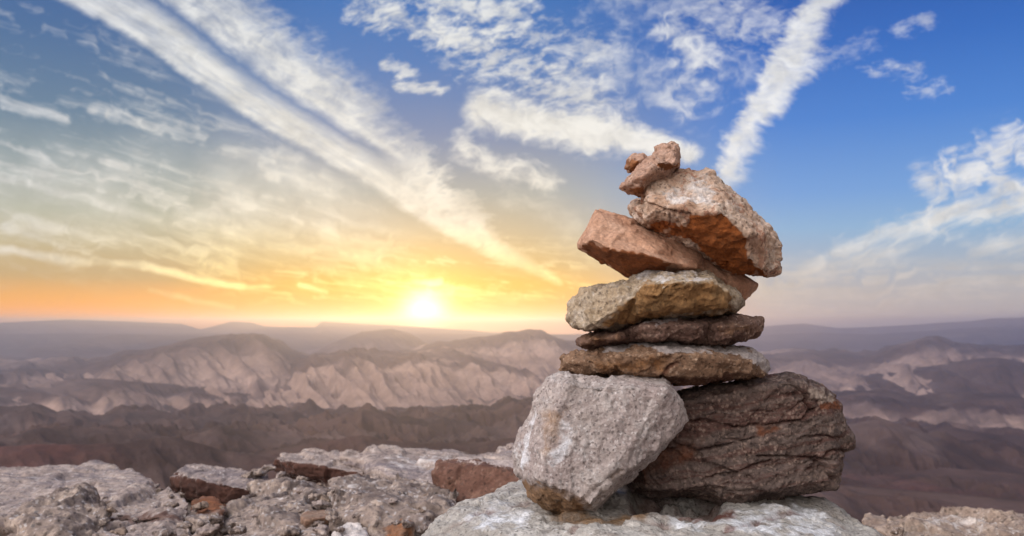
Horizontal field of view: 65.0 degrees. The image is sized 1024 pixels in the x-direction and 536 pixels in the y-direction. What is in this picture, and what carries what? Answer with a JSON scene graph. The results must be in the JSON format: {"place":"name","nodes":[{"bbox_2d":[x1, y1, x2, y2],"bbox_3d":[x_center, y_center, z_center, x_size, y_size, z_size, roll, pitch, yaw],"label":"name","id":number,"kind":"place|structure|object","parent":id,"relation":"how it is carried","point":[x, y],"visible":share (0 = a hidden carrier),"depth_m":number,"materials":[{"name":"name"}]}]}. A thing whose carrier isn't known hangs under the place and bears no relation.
{"place":"outdoors","nodes":[
{"label":"outdoors","id":0,"kind":"place"},
{"bbox_2d":[0,317,1023,523],"bbox_3d":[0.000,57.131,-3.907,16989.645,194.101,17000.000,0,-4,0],"label":"terrain","id":1,"kind":"structure","parent":0,"point":[933,413],"depth_m":1248.10,"materials":[{"name":"brown stone"}]},
{"bbox_2d":[4,482,111,535],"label":"jagged rock","id":2,"kind":"object","parent":1,"relation":"on","point":[60,511],"visible":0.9,"depth_m":2.70,"materials":[{"name":"grey stone"}]},
{"bbox_2d":[106,506,117,512],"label":"loose stone","id":3,"kind":"object","parent":2,"relation":"on","point":[111,509],"visible":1,"depth_m":2.81,"materials":[{"name":"grey stone"}]},
{"bbox_2d":[0,460,153,535],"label":"rounded slab","id":4,"kind":"structure","parent":1,"relation":"on","point":[19,485],"depth_m":3.79,"materials":[{"name":"stone"}]},
{"bbox_2d":[92,480,191,535],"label":"ledge rock","id":5,"kind":"object","parent":1,"relation":"on","point":[135,500],"visible":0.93,"depth_m":2.89,"materials":[{"name":"stone"}]},
{"bbox_2d":[98,516,110,526],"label":"loose stone","id":6,"kind":"object","parent":5,"relation":"on","point":[103,520],"visible":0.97,"depth_m":2.67,"materials":[{"name":"beige stone"}]},
{"bbox_2d":[110,527,127,534],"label":"loose stone","id":7,"kind":"object","parent":5,"relation":"on","point":[121,531],"visible":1,"depth_m":2.49,"materials":[{"name":"beige stone"}]},
{"bbox_2d":[152,528,176,535],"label":"loose stone","id":8,"kind":"object","parent":5,"relation":"on","point":[164,532],"visible":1,"depth_m":2.49,"materials":[{"name":"beige stone"}]},
{"bbox_2d":[163,501,179,507],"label":"loose stone","id":9,"kind":"object","parent":5,"relation":"on","point":[173,504],"visible":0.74,"depth_m":2.99,"materials":[{"name":"beige stone"}]},
{"bbox_2d":[177,520,192,528],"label":"loose stone","id":10,"kind":"object","parent":5,"relation":"on","point":[185,524],"visible":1,"depth_m":2.64,"materials":[{"name":"beige stone"}]},
{"bbox_2d":[192,523,219,535],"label":"loose stone","id":11,"kind":"object","parent":5,"relation":"on","point":[207,529],"visible":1,"depth_m":2.54,"materials":[{"name":"stone"}]},
{"bbox_2d":[208,514,223,524],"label":"loose stone","id":12,"kind":"object","parent":5,"relation":"on","point":[215,519],"visible":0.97,"depth_m":2.68,"materials":[{"name":"grey stone"}]},
{"bbox_2d":[185,496,226,535],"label":"orange rock","id":13,"kind":"object","parent":1,"relation":"on","point":[197,518],"visible":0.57,"depth_m":2.94,"materials":[{"name":"stone"}]},
{"bbox_2d":[192,501,208,508],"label":"loose stone","id":14,"kind":"object","parent":13,"relation":"on","point":[203,505],"visible":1,"depth_m":2.94,"materials":[{"name":"beige stone"}]},
{"bbox_2d":[219,528,228,534],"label":"loose stone","id":15,"kind":"object","parent":13,"relation":"on","point":[223,531],"visible":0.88,"depth_m":2.81,"materials":[{"name":"stone"}]},
{"bbox_2d":[169,463,267,503],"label":"red faced slab","id":16,"kind":"structure","parent":1,"relation":"on","point":[193,481],"depth_m":3.72,"materials":[{"name":"stone"}]},
{"bbox_2d":[241,471,252,477],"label":"loose stone","id":17,"kind":"object","parent":16,"relation":"on","point":[247,474],"visible":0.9,"depth_m":3.79,"materials":[{"name":"beige stone"}]},
{"bbox_2d":[251,469,267,477],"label":"loose stone","id":18,"kind":"object","parent":16,"relation":"on","point":[258,472],"visible":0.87,"depth_m":3.83,"materials":[{"name":"grey stone"}]},
{"bbox_2d":[260,464,275,471],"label":"loose stone","id":19,"kind":"object","parent":16,"relation":"on","point":[270,467],"visible":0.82,"depth_m":3.94,"materials":[{"name":"stone"}]},
{"bbox_2d":[224,477,327,534],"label":"grey ledge block","id":20,"kind":"structure","parent":1,"relation":"on","point":[270,492],"depth_m":3.23,"materials":[{"name":"grey stone"}]},
{"bbox_2d":[294,487,305,493],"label":"loose stone","id":21,"kind":"object","parent":20,"relation":"on","point":[299,490],"visible":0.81,"depth_m":3.32,"materials":[{"name":"stone"}]},
{"bbox_2d":[296,476,307,480],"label":"loose stone","id":22,"kind":"object","parent":20,"relation":"on","point":[302,478],"visible":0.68,"depth_m":3.58,"materials":[{"name":"grey stone"}]},
{"bbox_2d":[308,493,323,500],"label":"loose stone","id":23,"kind":"object","parent":20,"relation":"on","point":[314,497],"visible":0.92,"depth_m":2.94,"materials":[{"name":"beige stone"}]},
{"bbox_2d":[320,495,330,501],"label":"loose stone","id":24,"kind":"object","parent":20,"relation":"on","point":[325,497],"visible":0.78,"depth_m":2.94,"materials":[{"name":"grey stone"}]},
{"bbox_2d":[226,502,331,535],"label":"speckled rock","id":25,"kind":"object","parent":1,"relation":"on","point":[269,520],"visible":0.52,"depth_m":2.66,"materials":[{"name":"grey stone"}]},
{"bbox_2d":[228,526,246,534],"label":"loose stone","id":26,"kind":"object","parent":25,"relation":"on","point":[237,530],"visible":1,"depth_m":2.49,"materials":[{"name":"grey stone"}]},
{"bbox_2d":[250,513,258,517],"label":"loose stone","id":27,"kind":"object","parent":25,"relation":"on","point":[255,515],"visible":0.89,"depth_m":2.71,"materials":[{"name":"stone"}]},
{"bbox_2d":[276,524,300,535],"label":"loose stone","id":28,"kind":"object","parent":25,"relation":"on","point":[287,530],"visible":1,"depth_m":2.48,"materials":[{"name":"beige stone"}]},
{"bbox_2d":[300,510,328,527],"bbox_3d":[-0.640,0.826,2.645,0.114,0.044,0.187,0,-4,0],"label":"shard","id":29,"kind":"object","parent":25,"relation":"on","point":[308,519],"visible":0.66,"depth_m":2.59,"materials":[{"name":"beige stone"}]},
{"bbox_2d":[309,520,324,526],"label":"loose stone","id":30,"kind":"object","parent":29,"relation":"on","point":[316,523],"visible":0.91,"depth_m":2.57,"materials":[{"name":"stone"}]},
{"bbox_2d":[312,524,330,535],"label":"loose stone","id":31,"kind":"object","parent":25,"relation":"on","point":[322,529],"visible":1,"depth_m":2.43,"materials":[{"name":"stone"}]},
{"bbox_2d":[312,499,331,508],"bbox_3d":[-0.670,0.840,2.851,0.082,0.036,0.053,14,-8,-14],"label":"loose stone","id":32,"kind":"object","parent":25,"relation":"on","point":[321,503],"visible":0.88,"depth_m":2.84,"materials":[{"name":"stone"}]},
{"bbox_2d":[276,471,285,477],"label":"loose stone","id":33,"kind":"object","parent":1,"relation":"on","point":[280,474],"visible":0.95,"depth_m":3.73,"materials":[{"name":"stone"}]},
{"bbox_2d":[273,448,363,492],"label":"layered slab","id":34,"kind":"structure","parent":1,"relation":"on","point":[317,466],"depth_m":4.14,"materials":[{"name":"stone"}]},
{"bbox_2d":[331,522,368,535],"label":"rock","id":35,"kind":"object","parent":1,"relation":"on","point":[354,529],"visible":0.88,"depth_m":2.45,"materials":[{"name":"stone"}]},
{"bbox_2d":[333,527,344,531],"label":"loose stone","id":36,"kind":"object","parent":35,"relation":"on","point":[339,529],"visible":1,"depth_m":2.43,"materials":[{"name":"beige stone"}]},
{"bbox_2d":[367,518,415,535],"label":"ochre chunk","id":37,"kind":"object","parent":1,"relation":"on","point":[388,530],"visible":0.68,"depth_m":2.47,"materials":[{"name":"beige stone"}]},
{"bbox_2d":[401,519,414,528],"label":"loose stone","id":38,"kind":"object","parent":37,"relation":"on","point":[407,524],"visible":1,"depth_m":2.46,"materials":[{"name":"beige stone"}]},
{"bbox_2d":[326,473,458,535],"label":"rubble boulder","id":39,"kind":"object","parent":1,"relation":"on","point":[371,504],"visible":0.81,"depth_m":2.71,"materials":[{"name":"grey stone"}]},
{"bbox_2d":[324,507,337,515],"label":"loose stone","id":40,"kind":"object","parent":39,"relation":"on","point":[329,510],"visible":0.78,"depth_m":2.64,"materials":[{"name":"grey stone"}]},
{"bbox_2d":[325,514,341,523],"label":"loose stone","id":41,"kind":"object","parent":39,"relation":"on","point":[334,519],"visible":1,"depth_m":2.54,"materials":[{"name":"grey stone"}]},
{"bbox_2d":[352,513,360,517],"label":"loose stone","id":42,"kind":"object","parent":39,"relation":"on","point":[356,515],"visible":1,"depth_m":2.56,"materials":[{"name":"grey stone"}]},
{"bbox_2d":[388,497,397,503],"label":"loose stone","id":43,"kind":"object","parent":39,"relation":"on","point":[392,500],"visible":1,"depth_m":2.63,"materials":[{"name":"stone"}]},
{"bbox_2d":[391,520,401,524],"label":"loose stone","id":44,"kind":"object","parent":39,"relation":"on","point":[396,522],"visible":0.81,"depth_m":2.51,"materials":[{"name":"beige stone"}]},
{"bbox_2d":[416,523,428,534],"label":"loose stone","id":45,"kind":"object","parent":39,"relation":"on","point":[421,530],"visible":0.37,"depth_m":2.49,"materials":[{"name":"beige stone"}]},
{"bbox_2d":[339,444,511,483],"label":"wedge slab","id":46,"kind":"structure","parent":1,"relation":"on","point":[387,462],"depth_m":4.15,"materials":[{"name":"stone"}]},
{"bbox_2d":[506,443,513,449],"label":"loose stone","id":47,"kind":"object","parent":46,"relation":"on","point":[509,446],"visible":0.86,"depth_m":4.38,"materials":[{"name":"stone"}]},
{"bbox_2d":[431,457,520,502],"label":"brown block","id":48,"kind":"structure","parent":1,"relation":"on","point":[468,478],"depth_m":3.02,"materials":[{"name":"red stone"}]},
{"bbox_2d":[421,480,884,535],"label":"base boulder","id":49,"kind":"object","parent":1,"relation":"on","point":[510,509],"visible":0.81,"depth_m":1.37,"materials":[{"name":"grey stone"}]},
{"bbox_2d":[512,371,688,513],"bbox_3d":[0.152,0.313,1.418,0.305,0.265,0.254,0,-4,0],"label":"grey boulder","id":50,"kind":"object","parent":49,"relation":"on","point":[589,443],"visible":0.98,"depth_m":1.33,"materials":[{"name":"stone"}]},
{"bbox_2d":[626,371,855,505],"bbox_3d":[0.460,0.349,1.601,0.492,0.291,0.349,0,-4,0],"label":"dark boulder","id":51,"kind":"object","parent":49,"relation":"on","point":[778,436],"visible":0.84,"depth_m":1.45,"materials":[{"name":"brown stone"}]},
{"bbox_2d":[558,341,770,385],"bbox_3d":[0.291,0.180,1.517,0.412,0.103,0.306,0,-4,0],"label":"flat stone","id":52,"kind":"object","parent":51,"relation":"on","point":[675,363],"visible":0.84,"depth_m":1.40,"materials":[{"name":"brown stone"}]},
{"bbox_2d":[575,313,764,349],"bbox_3d":[0.308,0.120,1.514,0.381,0.070,0.271,0,-4,0],"label":"thin stone","id":53,"kind":"object","parent":52,"relation":"on","point":[732,329],"visible":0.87,"depth_m":1.42,"materials":[{"name":"red stone"}]},
{"bbox_2d":[565,268,744,331],"bbox_3d":[0.281,0.053,1.515,0.366,0.136,0.350,0,-4,0],"label":"ochre block","id":54,"kind":"object","parent":53,"relation":"on","point":[648,295],"depth_m":1.40,"materials":[{"name":"beige stone"}]},
{"bbox_2d":[577,209,757,300],"bbox_3d":[0.302,-0.027,1.517,0.361,0.196,0.277,0,-4,0],"label":"tilted slab","id":55,"kind":"object","parent":54,"relation":"on","point":[625,246],"depth_m":1.44,"materials":[{"name":"stone"}]},
{"bbox_2d":[627,167,782,277],"bbox_3d":[0.375,-0.092,1.505,0.311,0.224,0.322,0,-4,0],"label":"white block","id":56,"kind":"object","parent":55,"relation":"on","point":[710,216],"depth_m":1.42,"materials":[{"name":"beige stone"}]},
{"bbox_2d":[619,141,680,197],"bbox_3d":[0.257,-0.183,1.479,0.125,0.112,0.154,0,-4,0],"label":"wedge stone","id":57,"kind":"object","parent":56,"relation":"on","point":[662,161],"visible":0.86,"depth_m":1.44,"materials":[{"name":"stone"}]},
{"bbox_2d":[624,153,647,172],"bbox_3d":[0.235,-0.199,1.512,0.050,0.045,0.064,0,-4,0],"label":"pebble","id":58,"kind":"object","parent":57,"relation":"on","point":[633,160],"visible":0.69,"depth_m":1.49,"materials":[{"name":"stone"}]},
{"bbox_2d":[862,513,886,527],"bbox_3d":[1.368,1.022,3.029,0.120,0.151,0.415,-2,-4,24],"label":"tan stone","id":59,"kind":"object","parent":1,"relation":"on","point":[870,520],"visible":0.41,"depth_m":3.04,"materials":[{"name":"beige stone"}]},
{"bbox_2d":[874,506,1023,535],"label":"ribbed ledge","id":60,"kind":"object","parent":1,"relation":"on","point":[957,521],"visible":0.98,"depth_m":2.86,"materials":[{"name":"beige stone"}]},
{"bbox_2d":[890,527,903,534],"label":"loose stone","id":61,"kind":"object","parent":60,"relation":"on","point":[896,530],"visible":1,"depth_m":2.69,"materials":[{"name":"beige stone"}]},
{"bbox_2d":[0,0,1023,333],"label":"sky","id":62,"kind":"structure","parent":0,"point":[200,164],"materials":[{"name":"blue"}]}
]}

